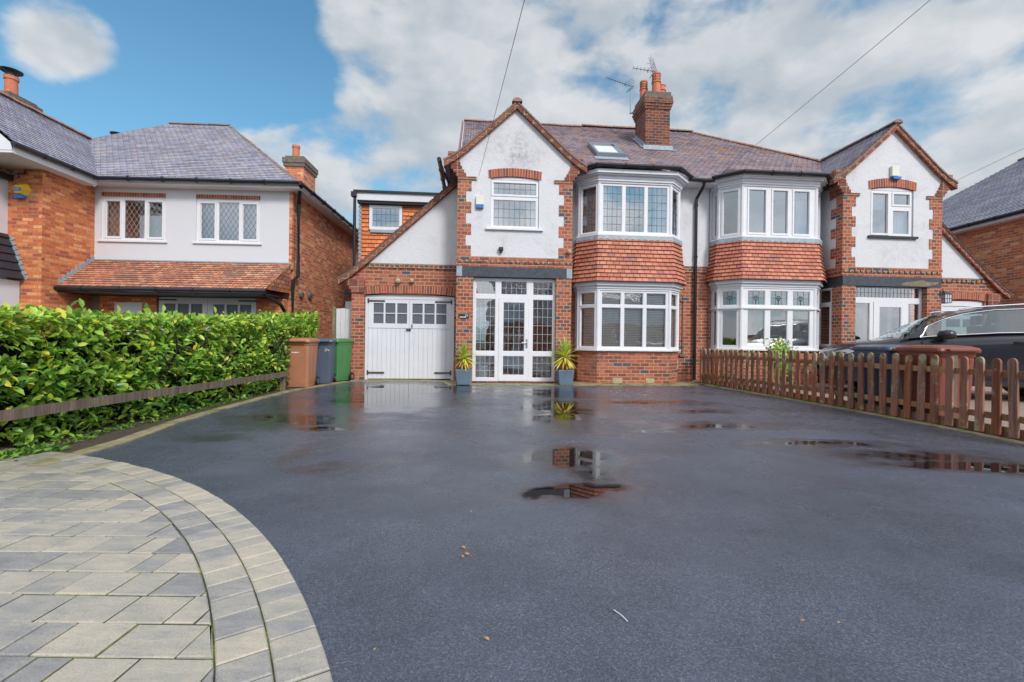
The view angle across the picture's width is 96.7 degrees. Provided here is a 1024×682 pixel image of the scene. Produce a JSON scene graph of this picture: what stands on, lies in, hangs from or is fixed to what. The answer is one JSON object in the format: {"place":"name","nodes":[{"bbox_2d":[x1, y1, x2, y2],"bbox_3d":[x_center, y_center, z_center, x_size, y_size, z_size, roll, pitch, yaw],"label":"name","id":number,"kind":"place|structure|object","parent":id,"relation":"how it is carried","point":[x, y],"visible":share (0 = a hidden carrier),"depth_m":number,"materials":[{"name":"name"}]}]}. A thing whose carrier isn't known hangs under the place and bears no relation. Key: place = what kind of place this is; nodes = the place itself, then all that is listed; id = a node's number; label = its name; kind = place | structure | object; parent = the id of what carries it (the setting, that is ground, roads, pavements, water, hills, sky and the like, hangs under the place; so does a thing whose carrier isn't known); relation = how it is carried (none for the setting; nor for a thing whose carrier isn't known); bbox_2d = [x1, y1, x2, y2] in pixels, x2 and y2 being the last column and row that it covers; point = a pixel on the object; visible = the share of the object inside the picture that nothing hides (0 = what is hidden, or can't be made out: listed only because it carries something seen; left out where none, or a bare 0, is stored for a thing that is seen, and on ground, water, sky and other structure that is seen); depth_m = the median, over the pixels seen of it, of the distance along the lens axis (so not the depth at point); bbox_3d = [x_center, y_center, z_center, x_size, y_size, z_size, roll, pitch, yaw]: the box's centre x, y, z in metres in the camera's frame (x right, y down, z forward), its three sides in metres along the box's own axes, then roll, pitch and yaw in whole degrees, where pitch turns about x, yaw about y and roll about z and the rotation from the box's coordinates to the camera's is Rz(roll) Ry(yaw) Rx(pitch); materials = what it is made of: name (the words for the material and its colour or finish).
{"place":"outdoors","nodes":[
{"label":"outdoors","id":0,"kind":"place"},
{"bbox_2d":[0,447,332,681],"bbox_3d":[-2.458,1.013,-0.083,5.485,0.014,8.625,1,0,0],"label":"block paving","id":1,"kind":"structure","parent":0,"point":[32,494],"depth_m":1.91,"materials":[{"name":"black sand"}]},
{"bbox_2d":[0,66,358,337],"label":"detached house","id":2,"kind":"structure","parent":0,"point":[184,218],"depth_m":12.01,"materials":[{"name":"brick"}]},
{"bbox_2d":[6,169,25,177],"bbox_3d":[-11.289,-3.848,10.365,0.231,0.284,0.323,1,0,43],"label":"floodlight","id":3,"kind":"object","parent":2,"relation":"attached to","point":[15,174],"visible":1,"depth_m":10.31,"materials":[{"name":"black plastic"}]},
{"bbox_2d":[12,184,30,198],"bbox_3d":[-11.335,-3.465,10.493,0.400,0.357,0.098,1,0,-3],"label":"alarm box","id":4,"kind":"object","parent":2,"relation":"attached to","point":[22,191],"visible":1,"depth_m":10.47,"materials":[{"name":"yellow plastic"}]},
{"bbox_2d":[97,196,167,242],"bbox_3d":[-9.993,-3.205,12.093,1.760,1.200,0.270,1,0,-3],"label":"window","id":5,"kind":"structure","parent":2,"relation":"in","point":[155,223],"depth_m":12.05,"materials":[{"name":"plastic"}]},
{"bbox_2d":[158,297,207,330],"bbox_3d":[-8.604,-0.096,11.917,1.230,2.085,0.075,1,0,-3],"label":"garage door","id":6,"kind":"structure","parent":2,"relation":"in","point":[184,305],"depth_m":11.91,"materials":[{"name":"white paint"}]},
{"bbox_2d":[192,199,261,244],"bbox_3d":[-7.564,-3.176,12.202,1.780,1.200,0.262,1,0,-3],"label":"window","id":7,"kind":"structure","parent":2,"relation":"in","point":[225,221],"depth_m":12.20,"materials":[{"name":"plastic"}]},
{"bbox_2d":[208,298,256,330],"bbox_3d":[-7.361,-0.081,11.975,1.240,2.085,0.075,1,0,-3],"label":"garage door","id":8,"kind":"structure","parent":2,"relation":"in","point":[227,305],"depth_m":11.96,"materials":[{"name":"white paint"}]},
{"bbox_2d":[0,0,1023,228],"label":"sky","id":9,"kind":"structure","parent":0,"point":[371,93],"materials":[{"name":"blue"}]},
{"bbox_2d":[344,378,710,384],"bbox_3d":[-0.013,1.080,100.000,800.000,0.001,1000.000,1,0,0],"label":"ground","id":10,"kind":"structure","parent":0,"point":[699,383],"depth_m":12.44,"materials":[{"name":"grey concrete"}]},
{"bbox_2d":[0,381,340,452],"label":"soil bed","id":11,"kind":"object","parent":10,"relation":"on","point":[97,440],"visible":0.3,"depth_m":5.12,"materials":[{"name":"brown soil"}]},
{"bbox_2d":[0,441,70,457],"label":"weeds","id":12,"kind":"object","parent":11,"relation":"on","point":[34,448],"visible":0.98,"depth_m":4.02,"materials":[{"name":"green plant"}]},
{"bbox_2d":[0,392,261,460],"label":"weeds","id":13,"kind":"object","parent":11,"relation":"on","point":[130,425],"visible":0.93,"depth_m":5.24,"materials":[{"name":"green plant"}]},
{"bbox_2d":[0,371,288,421],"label":"timber rail","id":14,"kind":"object","parent":11,"relation":"on","point":[27,412],"visible":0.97,"depth_m":5.14,"materials":[{"name":"brown wood"}]},
{"bbox_2d":[0,298,320,446],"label":"laurel hedge","id":15,"kind":"object","parent":11,"relation":"on","point":[60,363],"visible":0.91,"depth_m":5.48,"materials":[{"name":"green plant"}]},
{"bbox_2d":[281,338,319,386],"bbox_3d":[-4.607,0.462,9.963,0.600,1.065,0.886,1,0,-6],"label":"wheelie bin","id":16,"kind":"object","parent":11,"relation":"on","point":[302,365],"visible":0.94,"depth_m":9.67,"materials":[{"name":"plastic"}]},
{"bbox_2d":[316,338,336,383],"bbox_3d":[-4.479,0.464,10.732,0.600,1.065,0.886,1,0,-14],"label":"wheelie bin","id":17,"kind":"object","parent":11,"relation":"on","point":[325,374],"visible":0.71,"depth_m":10.46,"materials":[{"name":"plastic"}]},
{"bbox_2d":[28,381,349,465],"bbox_3d":[-4.155,1.004,7.413,0.586,0.032,7.610,1,0,-2],"label":"kerb edging","id":18,"kind":"object","parent":10,"relation":"on","point":[125,439],"visible":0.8,"depth_m":5.09,"materials":[{"name":"concrete"}]},
{"bbox_2d":[333,338,354,380],"bbox_3d":[-4.403,0.465,11.432,0.600,1.065,0.886,1,0,14],"label":"wheelie bin","id":19,"kind":"object","parent":10,"relation":"on","point":[343,354],"visible":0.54,"depth_m":11.28,"materials":[{"name":"plastic"}]},
{"bbox_2d":[337,72,709,383],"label":"semi detached house","id":20,"kind":"structure","parent":10,"relation":"on","point":[611,208],"depth_m":11.71,"materials":[{"name":"red brick"}]},
{"bbox_2d":[332,290,351,371],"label":"side gate","id":21,"kind":"structure","parent":20,"relation":"attached to","point":[341,322],"depth_m":12.01,"materials":[{"name":"white wood"}]},
{"bbox_2d":[369,205,402,229],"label":"window","id":22,"kind":"structure","parent":20,"relation":"in","point":[371,207],"depth_m":13.86,"materials":[{"name":"plastic"}]},
{"bbox_2d":[367,298,410,378],"bbox_3d":[-3.202,-0.061,11.875,1.114,2.085,0.090,1,0,-5],"label":"garage door","id":23,"kind":"structure","parent":20,"relation":"in","point":[388,319],"depth_m":11.88,"materials":[{"name":"white paint"}]},
{"bbox_2d":[409,300,451,378],"bbox_3d":[-2.142,-0.048,11.971,1.104,2.085,0.080,1,0,-5],"label":"garage door","id":24,"kind":"structure","parent":20,"relation":"in","point":[429,345],"depth_m":11.97,"materials":[{"name":"white paint"}]},
{"bbox_2d":[458,314,468,317],"bbox_3d":[-1.177,-0.609,11.088,0.250,0.110,0.019,1,0,-5],"label":"house sign","id":25,"kind":"object","parent":20,"relation":"attached to","point":[463,316],"visible":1,"depth_m":11.08,"materials":[{"name":"stone"}]},
{"bbox_2d":[476,196,483,208],"bbox_3d":[-0.784,-3.385,11.100,0.190,0.290,0.080,1,0,-5],"label":"alarm box","id":26,"kind":"object","parent":20,"relation":"attached to","point":[479,202],"visible":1,"depth_m":11.06,"materials":[{"name":"white plastic"}]},
{"bbox_2d":[476,326,493,376],"bbox_3d":[-0.741,0.294,11.613,0.629,1.375,0.426,1,0,0],"label":"potted plant","id":27,"kind":"object","parent":20,"relation":"on","point":[483,373],"visible":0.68,"depth_m":11.57,"materials":[{"name":"green plant"}]},
{"bbox_2d":[476,305,493,345],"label":"inner window","id":28,"kind":"structure","parent":20,"relation":"in","point":[476,305],"depth_m":12.16,"materials":[{"name":"white paint"}]},
{"bbox_2d":[479,0,524,173],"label":"telephone wire","id":29,"kind":"object","parent":20,"relation":"attached to","point":[504,77],"visible":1,"depth_m":6.86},
{"bbox_2d":[472,278,554,380],"bbox_3d":[0.049,-0.277,11.359,2.050,2.555,0.070,1,0,-5],"label":"porch window","id":30,"kind":"structure","parent":20,"relation":"in","point":[529,288],"depth_m":11.33,"materials":[{"name":"plastic"}]},
{"bbox_2d":[498,299,528,380],"bbox_3d":[0.037,-0.025,11.302,0.740,2.040,0.139,1,0,-5],"label":"door","id":31,"kind":"structure","parent":20,"relation":"in","point":[501,353],"depth_m":11.32,"materials":[{"name":"plastic"}]},
{"bbox_2d":[486,177,542,230],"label":"window","id":32,"kind":"structure","parent":20,"relation":"in","point":[532,197],"depth_m":11.28,"materials":[{"name":"plastic"}]},
{"bbox_2d":[503,303,532,374],"bbox_3d":[0.113,-0.029,12.238,0.900,2.040,0.050,1,0,-5],"label":"inner door","id":33,"kind":"structure","parent":20,"relation":"in","point":[506,336],"depth_m":12.21,"materials":[{"name":"white paint"}]},
{"bbox_2d":[606,76,633,113],"bbox_3d":[3.585,-8.191,15.109,1.129,1.127,0.360,1,0,-25],"label":"tv aerial","id":34,"kind":"object","parent":20,"relation":"attached to","point":[629,89],"visible":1,"depth_m":15.26,"materials":[{"name":"metal"}]},
{"bbox_2d":[572,290,680,351],"bbox_3d":[3.067,-0.508,11.907,2.840,1.530,0.830,1,0,-5],"label":"bay window","id":35,"kind":"structure","parent":20,"relation":"in","point":[670,307],"depth_m":11.64,"materials":[{"name":"plastic"}]},
{"bbox_2d":[574,182,681,240],"bbox_3d":[3.101,-3.318,11.907,2.840,1.330,0.830,1,0,-5],"label":"bay window","id":36,"kind":"structure","parent":20,"relation":"in","point":[596,201],"depth_m":11.65,"materials":[{"name":"plastic"}]},
{"bbox_2d":[633,55,657,78],"bbox_3d":[4.516,-8.898,15.487,0.919,1.703,0.366,1,0,-5],"label":"tv aerial","id":37,"kind":"object","parent":20,"relation":"attached to","point":[651,67],"visible":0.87,"depth_m":15.50,"materials":[{"name":"metal"}]},
{"bbox_2d":[350,379,698,385],"bbox_3d":[0.456,1.061,11.581,9.223,0.030,1.592,1,0,-6],"label":"kerb edging","id":38,"kind":"object","parent":10,"relation":"on","point":[576,383],"visible":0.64,"depth_m":11.27,"materials":[{"name":"concrete"}]},
{"bbox_2d":[456,368,471,384],"bbox_3d":[-1.140,0.838,10.780,0.386,0.372,0.386,1,0,-5],"label":"planter","id":39,"kind":"object","parent":38,"relation":"on","point":[463,376],"visible":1,"depth_m":10.61,"materials":[{"name":"ceramic"}]},
{"bbox_2d":[451,341,476,369],"bbox_3d":[-1.122,0.366,10.781,0.687,0.784,0.713,1,0,0],"label":"yucca plant","id":40,"kind":"object","parent":39,"relation":"in","point":[465,358],"visible":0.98,"depth_m":10.72,"materials":[{"name":"green plant"}]},
{"bbox_2d":[556,369,573,384],"bbox_3d":[1.280,0.867,11.020,0.386,0.372,0.386,1,0,-5],"label":"planter","id":41,"kind":"object","parent":38,"relation":"on","point":[564,376],"visible":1,"depth_m":10.85,"materials":[{"name":"ceramic"}]},
{"bbox_2d":[552,336,579,369],"bbox_3d":[1.285,0.333,11.023,0.835,0.961,0.792,1,0,21],"label":"yucca plant","id":42,"kind":"object","parent":41,"relation":"in","point":[564,353],"visible":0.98,"depth_m":10.96,"materials":[{"name":"green plant"}]},
{"bbox_2d":[601,382,697,384],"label":"weeds","id":43,"kind":"object","parent":10,"relation":"on","point":[643,383],"visible":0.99,"depth_m":11.43,"materials":[{"name":"green plant"}]},
{"bbox_2d":[665,119,1012,384],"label":"semi detached house","id":44,"kind":"structure","parent":10,"relation":"on","point":[852,242],"depth_m":12.14,"materials":[{"name":"red brick"}]},
{"bbox_2d":[708,288,820,350],"bbox_3d":[6.934,-0.557,12.237,3.000,1.620,0.830,1,0,-5],"label":"bay window","id":45,"kind":"structure","parent":44,"relation":"in","point":[742,307],"depth_m":11.92,"materials":[{"name":"plastic"}]},
{"bbox_2d":[710,185,821,242],"bbox_3d":[6.968,-3.347,12.237,3.000,1.340,0.830,1,0,-5],"label":"bay window","id":46,"kind":"structure","parent":44,"relation":"in","point":[808,201],"depth_m":11.93,"materials":[{"name":"plastic"}]},
{"bbox_2d":[819,288,831,346],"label":"porch side window","id":47,"kind":"structure","parent":44,"relation":"in","point":[828,304],"depth_m":12.50,"materials":[{"name":"plastic"}]},
{"bbox_2d":[723,0,929,171],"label":"telephone wire","id":48,"kind":"object","parent":44,"relation":"attached to","point":[836,78],"visible":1,"depth_m":7.93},
{"bbox_2d":[855,308,866,340],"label":"inner door","id":49,"kind":"structure","parent":44,"relation":"in","point":[863,312],"depth_m":13.07,"materials":[{"name":"white paint"}]},
{"bbox_2d":[856,287,921,339],"bbox_3d":[10.030,-0.160,12.239,2.047,2.560,0.070,1,0,-5],"label":"porch window","id":50,"kind":"structure","parent":44,"relation":"in","point":[917,301],"depth_m":12.22,"materials":[{"name":"plastic"}]},
{"bbox_2d":[873,302,905,338],"bbox_3d":[10.119,0.036,12.231,0.930,2.160,0.060,1,0,-5],"label":"door","id":51,"kind":"structure","parent":44,"relation":"in","point":[876,305],"depth_m":12.19,"materials":[{"name":"plastic"}]},
{"bbox_2d":[867,187,918,238],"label":"window","id":52,"kind":"structure","parent":44,"relation":"in","point":[881,198],"depth_m":12.13,"materials":[{"name":"plastic"}]},
{"bbox_2d":[890,166,901,179],"bbox_3d":[10.141,-4.444,12.019,0.260,0.350,0.100,1,0,-5],"label":"alarm box","id":53,"kind":"object","parent":44,"relation":"attached to","point":[894,172],"visible":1,"depth_m":11.99,"materials":[{"name":"white plastic"}]},
{"bbox_2d":[939,289,951,303],"bbox_3d":[11.610,-1.211,12.288,0.390,0.383,0.240,1,0,-5],"label":"wall lantern","id":54,"kind":"object","parent":44,"relation":"attached to","point":[946,296],"depth_m":12.20,"materials":[{"name":"glass"}]},
{"bbox_2d":[941,301,982,333],"bbox_3d":[13.027,0.026,13.265,1.370,2.360,0.095,1,0,-5],"label":"garage door","id":55,"kind":"structure","parent":44,"relation":"in","point":[960,323],"depth_m":13.23,"materials":[{"name":"white paint"}]},
{"bbox_2d":[705,385,1023,444],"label":"kerb edging","id":56,"kind":"object","parent":10,"relation":"on","point":[958,430],"visible":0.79,"depth_m":6.40,"materials":[{"name":"concrete"}]},
{"bbox_2d":[713,385,1020,440],"bbox_3d":[5.529,1.124,6.711,0.525,0.024,9.440,1,0,-4],"label":"gravel strip","id":57,"kind":"object","parent":10,"relation":"on","point":[898,417],"visible":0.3,"depth_m":6.00,"materials":[{"name":"grey gravel"}]},
{"bbox_2d":[703,383,845,407],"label":"weeds","id":58,"kind":"object","parent":57,"relation":"on","point":[776,395],"visible":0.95,"depth_m":9.20,"materials":[{"name":"green plant"}]},
{"bbox_2d":[699,348,1023,440],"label":"picket fence","id":59,"kind":"object","parent":57,"relation":"on","point":[995,415],"visible":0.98,"depth_m":6.65,"materials":[{"name":"brown wood"}]},
{"bbox_2d":[84,382,1023,681],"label":"driveway","id":60,"kind":"structure","parent":0,"point":[702,534],"depth_m":2.56,"materials":[{"name":"grey asphalt"}]},
{"bbox_2d":[743,382,1023,429],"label":"neighbour drive","id":61,"kind":"structure","parent":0,"point":[988,403],"depth_m":9.07,"materials":[{"name":"grey asphalt"}]},
{"bbox_2d":[761,338,794,389],"bbox_3d":[6.001,0.530,10.254,0.740,1.190,0.658,1,0,-22],"label":"shrub","id":62,"kind":"object","parent":61,"relation":"on","point":[775,349],"visible":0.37,"depth_m":10.17,"materials":[{"name":"green plant"}]},
{"bbox_2d":[774,337,797,383],"bbox_3d":[6.453,0.508,10.777,0.515,1.244,0.756,1,0,22],"label":"shrub","id":63,"kind":"object","parent":61,"relation":"on","point":[786,348],"visible":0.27,"depth_m":10.63,"materials":[{"name":"green plant"}]},
{"bbox_2d":[848,344,902,406],"bbox_3d":[5.923,0.589,7.233,0.600,1.065,0.886,1,0,-3],"label":"wheelie bin","id":64,"kind":"object","parent":61,"relation":"on","point":[876,350],"visible":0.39,"depth_m":7.07,"materials":[{"name":"plastic"}]},
{"bbox_2d":[817,303,1023,395],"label":"parked car","id":65,"kind":"object","parent":61,"relation":"on","point":[999,340],"visible":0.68,"depth_m":9.10,"materials":[{"name":"black paint"}]},
{"bbox_2d":[892,345,981,417],"bbox_3d":[5.943,0.589,6.413,0.600,1.065,0.886,1,0,0],"label":"wheelie bin","id":66,"kind":"object","parent":61,"relation":"on","point":[928,351],"visible":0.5,"depth_m":6.12,"materials":[{"name":"plastic"}]},
{"bbox_2d":[942,157,1023,331],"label":"brick house","id":67,"kind":"structure","parent":0,"point":[983,220],"depth_m":15.40,"materials":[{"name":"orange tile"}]}
]}

